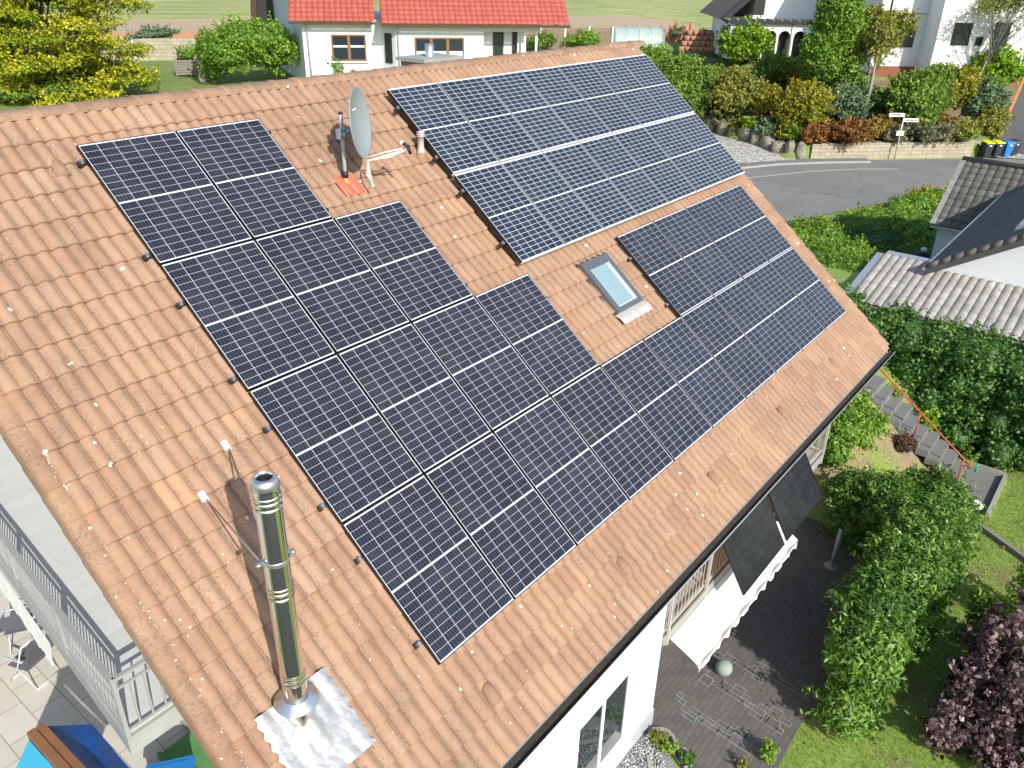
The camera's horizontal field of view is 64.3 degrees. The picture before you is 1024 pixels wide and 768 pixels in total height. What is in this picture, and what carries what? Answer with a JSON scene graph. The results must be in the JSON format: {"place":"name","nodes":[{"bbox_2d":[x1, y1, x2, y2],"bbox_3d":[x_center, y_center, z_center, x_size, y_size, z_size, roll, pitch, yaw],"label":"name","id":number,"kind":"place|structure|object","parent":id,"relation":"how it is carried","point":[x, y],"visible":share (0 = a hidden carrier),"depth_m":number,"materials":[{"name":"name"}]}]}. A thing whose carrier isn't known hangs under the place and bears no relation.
{"place":"outdoors","nodes":[
{"label":"outdoors","id":0,"kind":"place"},
{"bbox_2d":[0,568,188,767],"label":"terrace","id":1,"kind":"structure","parent":0,"point":[62,696],"depth_m":13.73,"materials":[{"name":"tile"}]},
{"bbox_2d":[2,629,59,689],"bbox_3d":[-8.323,4.674,14.066,0.678,1.034,0.560,10,29,16],"label":"folding chair","id":2,"kind":"object","parent":1,"relation":"on","point":[34,653],"visible":0.78,"depth_m":13.95,"materials":[{"name":"silver metal"}]},
{"bbox_2d":[27,722,85,767],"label":"wooden stand","id":3,"kind":"object","parent":1,"relation":"on","point":[49,745],"visible":1,"depth_m":10.45,"materials":[{"name":"brown wood"}]},
{"bbox_2d":[47,724,128,767],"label":"tarp","id":4,"kind":"object","parent":3,"relation":"hanging from","point":[87,745],"visible":1,"depth_m":10.94,"materials":[{"name":"blue plastic"}]},
{"bbox_2d":[157,731,213,767],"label":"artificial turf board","id":5,"kind":"object","parent":1,"relation":"on","point":[187,744],"visible":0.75,"depth_m":12.83,"materials":[{"name":"green plastic"}]},
{"bbox_2d":[97,38,198,60],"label":"garden wall","id":6,"kind":"structure","parent":0,"point":[164,48],"depth_m":54.14,"materials":[{"name":"stone"}]},
{"bbox_2d":[0,0,1023,239],"bbox_3d":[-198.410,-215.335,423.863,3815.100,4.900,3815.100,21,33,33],"label":"ground","id":7,"kind":"structure","parent":0,"point":[187,16],"depth_m":89.42,"materials":[{"name":"green plant"}]},
{"bbox_2d":[0,72,92,102],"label":"shrub","id":8,"kind":"object","parent":7,"relation":"on","point":[42,86],"visible":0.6,"depth_m":38.01,"materials":[{"name":"green plant"}]},
{"bbox_2d":[0,0,164,105],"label":"maple tree","id":9,"kind":"object","parent":7,"relation":"on","point":[32,31],"visible":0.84,"depth_m":38.10,"materials":[{"name":"yellow plant"}]},
{"bbox_2d":[201,11,299,76],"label":"shrub","id":10,"kind":"object","parent":7,"relation":"on","point":[239,43],"visible":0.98,"depth_m":43.51,"materials":[{"name":"green plant"}]},
{"bbox_2d":[250,0,570,77],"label":"red roof house","id":11,"kind":"structure","parent":7,"relation":"on","point":[358,35],"depth_m":44.43,"materials":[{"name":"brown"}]},
{"bbox_2d":[331,34,368,62],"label":"window","id":12,"kind":"structure","parent":11,"relation":"in","point":[351,48],"depth_m":44.65,"materials":[{"name":"brown wood"}]},
{"bbox_2d":[0,40,895,767],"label":"house","id":13,"kind":"structure","parent":7,"relation":"on","point":[132,572],"depth_m":8.31,"materials":[{"name":"tile"}]},
{"bbox_2d":[0,572,53,666],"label":"valance","id":14,"kind":"object","parent":13,"relation":"hanging from","point":[30,624],"visible":1,"depth_m":12.11,"materials":[{"name":"beige fabric"}]},
{"bbox_2d":[76,130,270,168],"bbox_3d":[-3.809,-2.736,9.427,2.439,0.103,0.056,-30,79,-44],"label":"mounting rail","id":15,"kind":"object","parent":13,"relation":"attached to","point":[80,163],"visible":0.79,"depth_m":8.58,"materials":[{"name":"grey metal"}]},
{"bbox_2d":[76,131,252,265],"bbox_3d":[-3.776,-2.072,8.925,1.136,0.052,1.629,-29,79,-44],"label":"solar panel","id":16,"kind":"object","parent":15,"relation":"attached to","point":[167,198],"visible":1,"depth_m":8.87,"materials":[{"name":"black"}]},
{"bbox_2d":[141,208,328,261],"bbox_3d":[-3.045,-1.727,9.255,2.439,0.103,0.056,-30,79,-44],"label":"mounting rail","id":17,"kind":"object","parent":13,"relation":"attached to","point":[146,257],"visible":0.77,"depth_m":8.41,"materials":[{"name":"grey metal"}]},
{"bbox_2d":[176,118,331,239],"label":"solar panel","id":18,"kind":"object","parent":17,"relation":"attached to","point":[261,185],"visible":1,"depth_m":9.68,"materials":[{"name":"black"}]},
{"bbox_2d":[196,439,375,767],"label":"flue pipe","id":19,"kind":"object","parent":13,"relation":"attached to","point":[314,721],"visible":1,"depth_m":6.68,"materials":[{"name":"silver metal"}]},
{"bbox_2d":[175,227,423,309],"bbox_3d":[-2.304,-1.426,9.573,3.593,0.103,0.056,-30,79,-44],"label":"mounting rail","id":20,"kind":"object","parent":13,"relation":"attached to","point":[180,304],"visible":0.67,"depth_m":8.32,"materials":[{"name":"grey metal"}]},
{"bbox_2d":[160,240,335,391],"bbox_3d":[-2.792,-0.772,8.704,1.136,0.052,1.629,-29,79,-44],"label":"solar panel","id":21,"kind":"object","parent":20,"relation":"attached to","point":[251,316],"visible":1,"depth_m":8.65,"materials":[{"name":"black"}]},
{"bbox_2d":[254,219,409,354],"bbox_3d":[-2.074,-1.178,9.511,1.136,0.050,1.629,-29,79,-44],"label":"solar panel","id":22,"kind":"object","parent":20,"relation":"attached to","point":[341,294],"visible":1,"depth_m":9.46,"materials":[{"name":"black"}]},
{"bbox_2d":[334,200,472,322],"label":"solar panel","id":23,"kind":"object","parent":20,"relation":"attached to","point":[408,264],"visible":1,"depth_m":10.28,"materials":[{"name":"black"}]},
{"bbox_2d":[354,556,363,564],"bbox_3d":[2.094,-0.316,11.945,11.601,0.103,0.056,-30,79,-44],"label":"mounting rail","id":24,"kind":"object","parent":13,"relation":"attached to","point":[358,559],"visible":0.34,"depth_m":7.88,"materials":[{"name":"grey metal"}]},
{"bbox_2d":[341,475,514,664],"bbox_3d":[-0.825,1.828,8.262,1.136,0.052,1.629,-30,79,-44],"label":"solar panel","id":25,"kind":"object","parent":24,"relation":"attached to","point":[443,585],"visible":1,"depth_m":8.21,"materials":[{"name":"black"}]},
{"bbox_2d":[424,432,576,598],"bbox_3d":[-0.107,1.421,9.069,1.136,0.051,1.629,-29,79,-44],"label":"solar panel","id":26,"kind":"object","parent":24,"relation":"attached to","point":[507,519],"visible":1,"depth_m":9.02,"materials":[{"name":"black"}]},
{"bbox_2d":[493,396,628,544],"bbox_3d":[0.611,1.015,9.876,1.136,0.052,1.629,-30,79,-44],"label":"solar panel","id":27,"kind":"object","parent":24,"relation":"attached to","point":[580,492],"visible":1,"depth_m":9.83,"materials":[{"name":"black"}]},
{"bbox_2d":[600,340,712,460],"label":"solar panel","id":28,"kind":"object","parent":24,"relation":"attached to","point":[666,409],"visible":1,"depth_m":11.45,"materials":[{"name":"black"}]},
{"bbox_2d":[643,316,745,427],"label":"solar panel","id":29,"kind":"object","parent":24,"relation":"attached to","point":[700,376],"visible":1,"depth_m":12.26,"materials":[{"name":"black"}]},
{"bbox_2d":[681,296,775,398],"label":"solar panel","id":30,"kind":"object","parent":24,"relation":"attached to","point":[739,358],"visible":1,"depth_m":13.07,"materials":[{"name":"black"}]},
{"bbox_2d":[714,278,801,372],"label":"solar panel","id":31,"kind":"object","parent":24,"relation":"attached to","point":[762,328],"visible":1,"depth_m":13.87,"materials":[{"name":"black"}]},
{"bbox_2d":[743,262,824,349],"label":"solar panel","id":32,"kind":"object","parent":24,"relation":"attached to","point":[785,306],"visible":1,"depth_m":14.68,"materials":[{"name":"black"}]},
{"bbox_2d":[770,247,846,329],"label":"solar panel","id":33,"kind":"object","parent":24,"relation":"attached to","point":[823,305],"visible":1,"depth_m":15.50,"materials":[{"name":"black"}]},
{"bbox_2d":[331,86,411,196],"bbox_3d":[-1.812,-3.004,10.268,0.856,1.391,0.711,21,33,33],"label":"satellite dish","id":34,"kind":"object","parent":13,"relation":"attached to","point":[347,183],"visible":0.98,"depth_m":10.35,"materials":[{"name":"grey paint"}]},
{"bbox_2d":[394,106,400,113],"bbox_3d":[0.626,-5.223,14.254,7.389,0.103,0.056,-30,79,-44],"label":"mounting rail","id":35,"kind":"object","parent":13,"relation":"attached to","point":[396,109],"visible":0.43,"depth_m":11.67,"materials":[{"name":"grey metal"}]},
{"bbox_2d":[522,66,611,142],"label":"solar panel","id":36,"kind":"object","parent":35,"relation":"attached to","point":[573,110],"visible":1,"depth_m":14.17,"materials":[{"name":"blue"}]},
{"bbox_2d":[620,54,693,119],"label":"solar panel","id":37,"kind":"object","parent":35,"relation":"attached to","point":[667,97],"visible":1,"depth_m":16.38,"materials":[{"name":"blue"}]},
{"bbox_2d":[262,296,547,433],"bbox_3d":[-0.993,-0.371,9.763,4.747,0.103,0.056,-30,79,-44],"label":"mounting rail","id":38,"kind":"object","parent":13,"relation":"attached to","point":[266,429],"visible":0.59,"depth_m":8.10,"materials":[{"name":"grey metal"}]},
{"bbox_2d":[248,354,422,524],"bbox_3d":[-1.808,0.528,8.483,1.136,0.051,1.629,-30,79,-44],"label":"solar panel","id":39,"kind":"object","parent":38,"relation":"attached to","point":[343,445],"visible":1,"depth_m":8.43,"materials":[{"name":"black"}]},
{"bbox_2d":[337,323,490,473],"bbox_3d":[-1.091,0.122,9.290,1.136,0.052,1.629,-30,79,-44],"label":"solar panel","id":40,"kind":"object","parent":38,"relation":"attached to","point":[420,401],"visible":1,"depth_m":9.24,"materials":[{"name":"black"}]},
{"bbox_2d":[412,296,549,431],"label":"solar panel","id":41,"kind":"object","parent":38,"relation":"attached to","point":[495,379],"visible":1,"depth_m":10.05,"materials":[{"name":"black"}]},
{"bbox_2d":[413,640,422,649],"bbox_3d":[2.683,0.463,11.813,11.601,0.103,0.056,-30,79,-44],"label":"mounting rail","id":42,"kind":"object","parent":13,"relation":"attached to","point":[418,644],"visible":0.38,"depth_m":7.75,"materials":[{"name":"grey metal"}]},
{"bbox_2d":[551,366,673,499],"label":"solar panel","id":43,"kind":"object","parent":42,"relation":"attached to","point":[626,447],"visible":1,"depth_m":10.64,"materials":[{"name":"black"}]},
{"bbox_2d":[432,155,438,162],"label":"mounting rail","id":44,"kind":"object","parent":13,"relation":"attached to","point":[435,159],"visible":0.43,"depth_m":11.54,"materials":[{"name":"grey metal"}]},
{"bbox_2d":[386,82,499,175],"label":"solar panel","id":45,"kind":"object","parent":44,"relation":"on","point":[455,142],"visible":0.94,"depth_m":11.95,"materials":[{"name":"blue"}]},
{"bbox_2d":[437,77,540,162],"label":"solar panel","id":46,"kind":"object","parent":44,"relation":"on","point":[491,119],"visible":1,"depth_m":12.70,"materials":[{"name":"blue"}]},
{"bbox_2d":[482,71,577,151],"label":"solar panel","id":47,"kind":"object","parent":44,"relation":"attached to","point":[533,113],"visible":1,"depth_m":13.43,"materials":[{"name":"blue"}]},
{"bbox_2d":[557,62,641,133],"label":"solar panel","id":48,"kind":"object","parent":44,"relation":"attached to","point":[602,99],"visible":1,"depth_m":14.90,"materials":[{"name":"blue"}]},
{"bbox_2d":[590,58,668,125],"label":"solar panel","id":49,"kind":"object","parent":44,"relation":"attached to","point":[631,92],"visible":1,"depth_m":15.63,"materials":[{"name":"blue"}]},
{"bbox_2d":[317,350,589,511],"bbox_3d":[-0.418,0.389,9.634,4.747,0.103,0.056,-30,79,-44],"label":"mounting rail","id":50,"kind":"object","parent":13,"relation":"attached to","point":[321,507],"visible":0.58,"depth_m":7.97,"materials":[{"name":"grey metal"}]},
{"bbox_2d":[474,273,598,395],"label":"solar panel","id":51,"kind":"object","parent":50,"relation":"attached to","point":[543,339],"visible":1,"depth_m":10.87,"materials":[{"name":"black"}]},
{"bbox_2d":[458,189,464,196],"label":"mounting rail","id":52,"kind":"object","parent":13,"relation":"attached to","point":[461,192],"visible":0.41,"depth_m":11.46,"materials":[{"name":"grey metal"}]},
{"bbox_2d":[643,119,721,192],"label":"solar panel","id":53,"kind":"object","parent":52,"relation":"attached to","point":[685,156],"visible":1,"depth_m":15.41,"materials":[{"name":"blue"}]},
{"bbox_2d":[671,113,744,182],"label":"solar panel","id":54,"kind":"object","parent":52,"relation":"on","point":[709,147],"visible":1,"depth_m":16.15,"materials":[{"name":"blue"}]},
{"bbox_2d":[498,241,504,247],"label":"mounting rail","id":55,"kind":"object","parent":13,"relation":"attached to","point":[501,244],"visible":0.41,"depth_m":11.33,"materials":[{"name":"grey metal"}]},
{"bbox_2d":[453,163,564,263],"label":"solar panel","id":56,"kind":"object","parent":55,"relation":"attached to","point":[511,213],"visible":1,"depth_m":11.73,"materials":[{"name":"blue"}]},
{"bbox_2d":[501,152,603,246],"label":"solar panel","id":57,"kind":"object","parent":55,"relation":"attached to","point":[557,202],"visible":1,"depth_m":12.47,"materials":[{"name":"blue"}]},
{"bbox_2d":[542,143,637,230],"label":"solar panel","id":58,"kind":"object","parent":55,"relation":"attached to","point":[593,187],"visible":1,"depth_m":13.22,"materials":[{"name":"blue"}]},
{"bbox_2d":[580,134,668,216],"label":"solar panel","id":59,"kind":"object","parent":55,"relation":"attached to","point":[626,175],"visible":1,"depth_m":13.95,"materials":[{"name":"blue"}]},
{"bbox_2d":[613,126,696,203],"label":"solar panel","id":60,"kind":"object","parent":55,"relation":"attached to","point":[657,166],"visible":1,"depth_m":14.68,"materials":[{"name":"blue"}]},
{"bbox_2d":[573,661,635,767],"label":"window","id":61,"kind":"structure","parent":13,"relation":"in","point":[601,740],"depth_m":11.94,"materials":[{"name":"white plastic"}]},
{"bbox_2d":[670,521,797,670],"bbox_3d":[3.996,3.594,14.324,0.589,0.422,4.100,21,33,33],"label":"awning","id":62,"kind":"object","parent":13,"relation":"attached to","point":[709,623],"visible":0.81,"depth_m":13.67,"materials":[{"name":"beige fabric"}]},
{"bbox_2d":[722,496,784,595],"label":"balcony panel","id":63,"kind":"structure","parent":13,"relation":"attached to","point":[753,544],"depth_m":13.87,"materials":[{"name":"black glass"}]},
{"bbox_2d":[768,452,821,540],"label":"balcony panel","id":64,"kind":"structure","parent":13,"relation":"attached to","point":[795,495],"depth_m":15.17,"materials":[{"name":"black glass"}]},
{"label":"rail","id":65,"kind":"object","parent":13,"relation":"attached to","visible":0},
{"bbox_2d":[615,221,712,316],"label":"solar panel","id":66,"kind":"object","parent":65,"relation":"attached to","point":[666,269],"visible":1,"depth_m":13.26,"materials":[{"name":"blue"}]},
{"bbox_2d":[653,208,741,295],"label":"solar panel","id":67,"kind":"object","parent":65,"relation":"attached to","point":[699,251],"visible":1,"depth_m":14.09,"materials":[{"name":"blue"}]},
{"bbox_2d":[685,196,768,277],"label":"solar panel","id":68,"kind":"object","parent":65,"relation":"attached to","point":[729,237],"visible":1,"depth_m":14.90,"materials":[{"name":"blue"}]},
{"bbox_2d":[714,185,791,261],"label":"solar panel","id":69,"kind":"object","parent":65,"relation":"attached to","point":[755,223],"visible":1,"depth_m":15.70,"materials":[{"name":"blue"}]},
{"bbox_2d":[609,25,663,47],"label":"polytunnel","id":70,"kind":"structure","parent":7,"relation":"on","point":[650,34],"depth_m":67.87,"materials":[{"name":"white plastic"}]},
{"bbox_2d":[651,48,718,116],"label":"shrub","id":71,"kind":"object","parent":7,"relation":"on","point":[681,71],"visible":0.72,"depth_m":59.14,"materials":[{"name":"green plant"}]},
{"bbox_2d":[664,22,714,52],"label":"planter wall","id":72,"kind":"structure","parent":7,"relation":"on","point":[690,36],"depth_m":72.70,"materials":[{"name":"ceramic"}]},
{"bbox_2d":[705,64,768,117],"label":"shrub","id":73,"kind":"object","parent":7,"relation":"on","point":[735,88],"visible":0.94,"depth_m":57.39,"materials":[{"name":"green plant"}]},
{"bbox_2d":[712,14,776,64],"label":"shrub","id":74,"kind":"object","parent":7,"relation":"on","point":[751,42],"visible":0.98,"depth_m":67.07,"materials":[{"name":"green plant"}]},
{"bbox_2d":[700,0,820,20],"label":"roof","id":75,"kind":"structure","parent":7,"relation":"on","point":[784,9],"depth_m":68.93,"materials":[{"name":"white"}]},
{"bbox_2d":[711,16,812,58],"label":"arched building","id":76,"kind":"structure","parent":7,"relation":"on","point":[788,34],"depth_m":67.78,"materials":[{"name":"white paint"}]},
{"bbox_2d":[750,47,801,88],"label":"shrub","id":77,"kind":"object","parent":7,"relation":"on","point":[774,67],"visible":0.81,"depth_m":60.56,"materials":[{"name":"green plant"}]},
{"bbox_2d":[765,76,838,127],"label":"shrub","id":78,"kind":"object","parent":7,"relation":"on","point":[803,104],"visible":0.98,"depth_m":53.73,"materials":[{"name":"yellow plant"}]},
{"bbox_2d":[786,212,851,241],"bbox_3d":[13.504,-6.797,36.515,3.180,1.512,4.223,21,33,33],"label":"shrub","id":79,"kind":"object","parent":7,"relation":"on","point":[825,227],"visible":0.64,"depth_m":36.25,"materials":[{"name":"green plant"}]},
{"bbox_2d":[788,0,871,88],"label":"tree","id":80,"kind":"object","parent":7,"relation":"on","point":[822,45],"visible":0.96,"depth_m":54.51,"materials":[{"name":"green plant"}]},
{"bbox_2d":[824,81,874,124],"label":"shrub","id":81,"kind":"object","parent":7,"relation":"on","point":[850,101],"visible":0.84,"depth_m":54.32,"materials":[{"name":"green plant"}]},
{"bbox_2d":[826,115,873,147],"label":"shrub","id":82,"kind":"object","parent":7,"relation":"on","point":[846,130],"visible":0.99,"depth_m":52.35,"materials":[{"name":"red plant"}]},
{"bbox_2d":[843,220,904,247],"bbox_3d":[16.199,-6.548,36.425,3.070,1.313,2.802,-5,28,-12],"label":"dome hedge","id":83,"kind":"object","parent":7,"relation":"on","point":[873,234],"visible":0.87,"depth_m":35.88,"materials":[{"name":"green plant"}]},
{"bbox_2d":[845,3,923,121],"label":"tree","id":84,"kind":"object","parent":7,"relation":"on","point":[887,29],"visible":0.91,"depth_m":53.44,"materials":[{"name":"green plant"}]},
{"bbox_2d":[834,183,948,254],"bbox_3d":[20.933,-7.983,39.242,8.531,1.443,14.069,21,33,33],"label":"ground cover","id":85,"kind":"object","parent":7,"relation":"on","point":[909,218],"visible":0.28,"depth_m":38.55,"materials":[{"name":"green plant"}]},
{"bbox_2d":[809,140,974,159],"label":"stone wall","id":86,"kind":"structure","parent":7,"relation":"on","point":[908,150],"depth_m":54.01,"materials":[{"name":"beige stone"}]},
{"bbox_2d":[880,64,954,124],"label":"shrub","id":87,"kind":"object","parent":7,"relation":"on","point":[922,95],"visible":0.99,"depth_m":54.25,"materials":[{"name":"green plant"}]},
{"bbox_2d":[838,0,1023,85],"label":"white house","id":88,"kind":"structure","parent":7,"relation":"on","point":[948,31],"depth_m":59.85,"materials":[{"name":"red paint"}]},
{"bbox_2d":[943,61,985,110],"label":"shrub","id":89,"kind":"object","parent":7,"relation":"on","point":[967,80],"visible":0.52,"depth_m":56.49,"materials":[{"name":"yellow plant"}]},
{"bbox_2d":[922,185,1023,287],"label":"neighbour house","id":90,"kind":"structure","parent":7,"relation":"on","point":[987,243],"depth_m":23.08,"materials":[{"name":"stone"}]},
{"bbox_2d":[958,74,1013,119],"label":"shrub","id":91,"kind":"object","parent":7,"relation":"on","point":[989,92],"visible":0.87,"depth_m":56.46,"materials":[{"name":"green plant"}]},
{"bbox_2d":[962,0,1023,77],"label":"tree","id":92,"kind":"object","parent":7,"relation":"on","point":[995,6],"visible":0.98,"depth_m":57.38,"materials":[{"name":"green plant"}]},
{"bbox_2d":[968,39,1023,88],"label":"shrub","id":93,"kind":"object","parent":7,"relation":"on","point":[1007,66],"visible":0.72,"depth_m":59.27,"materials":[{"name":"green plant"}]},
{"bbox_2d":[712,131,794,162],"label":"driveway","id":94,"kind":"structure","parent":0,"point":[742,152],"depth_m":54.37,"materials":[{"name":"white gravel"}]},
{"bbox_2d":[650,515,857,767],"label":"patio","id":95,"kind":"structure","parent":0,"point":[773,628],"depth_m":14.68,"materials":[{"name":"grey stone"}]},
{"bbox_2d":[661,242,1023,767],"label":"lawn","id":96,"kind":"structure","parent":0,"point":[819,471],"depth_m":15.16,"materials":[{"name":"green plant"}]},
{"bbox_2d":[798,231,885,272],"bbox_3d":[11.969,-4.700,31.546,5.174,1.882,6.108,21,33,33],"label":"shrub","id":97,"kind":"object","parent":96,"relation":"on","point":[856,254],"visible":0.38,"depth_m":31.35,"materials":[{"name":"green plant"}]},
{"bbox_2d":[809,386,894,470],"bbox_3d":[7.795,0.947,19.584,2.206,1.982,3.090,21,33,33],"label":"leafy shrub","id":98,"kind":"object","parent":96,"relation":"on","point":[855,421],"visible":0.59,"depth_m":18.83,"materials":[{"name":"green plant"}]},
{"bbox_2d":[800,460,993,744],"bbox_3d":[6.951,3.354,15.843,3.527,2.396,7.705,21,33,33],"label":"laurel hedge","id":99,"kind":"object","parent":96,"relation":"on","point":[909,532],"visible":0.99,"depth_m":14.63,"materials":[{"name":"green plant"}]},
{"bbox_2d":[838,281,1023,472],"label":"tall hedge","id":100,"kind":"object","parent":96,"relation":"on","point":[969,382],"visible":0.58,"depth_m":20.98,"materials":[{"name":"green plant"}]},
{"bbox_2d":[845,250,1023,344],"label":"carport","id":101,"kind":"object","parent":96,"relation":"on","point":[888,278],"visible":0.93,"depth_m":22.58,"materials":[{"name":"grey tile"}]},
{"bbox_2d":[861,375,1007,519],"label":"garden stairs","id":102,"kind":"structure","parent":96,"relation":"on","point":[933,448],"depth_m":20.52,"materials":[{"name":"concrete"}]},
{"bbox_2d":[917,586,1023,767],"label":"purple shrub","id":103,"kind":"object","parent":96,"relation":"on","point":[978,709],"visible":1,"depth_m":12.95,"materials":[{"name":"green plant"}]},
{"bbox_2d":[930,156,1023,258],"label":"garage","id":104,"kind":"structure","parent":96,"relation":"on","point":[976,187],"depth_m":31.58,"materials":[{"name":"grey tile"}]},
{"bbox_2d":[954,576,1023,652],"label":"upright shrub","id":105,"kind":"object","parent":96,"relation":"on","point":[976,615],"visible":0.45,"depth_m":15.00,"materials":[{"name":"green plant"}]},
{"bbox_2d":[743,158,1023,221],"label":"street","id":106,"kind":"structure","parent":0,"point":[807,194],"depth_m":48.07,"materials":[{"name":"grey asphalt"}]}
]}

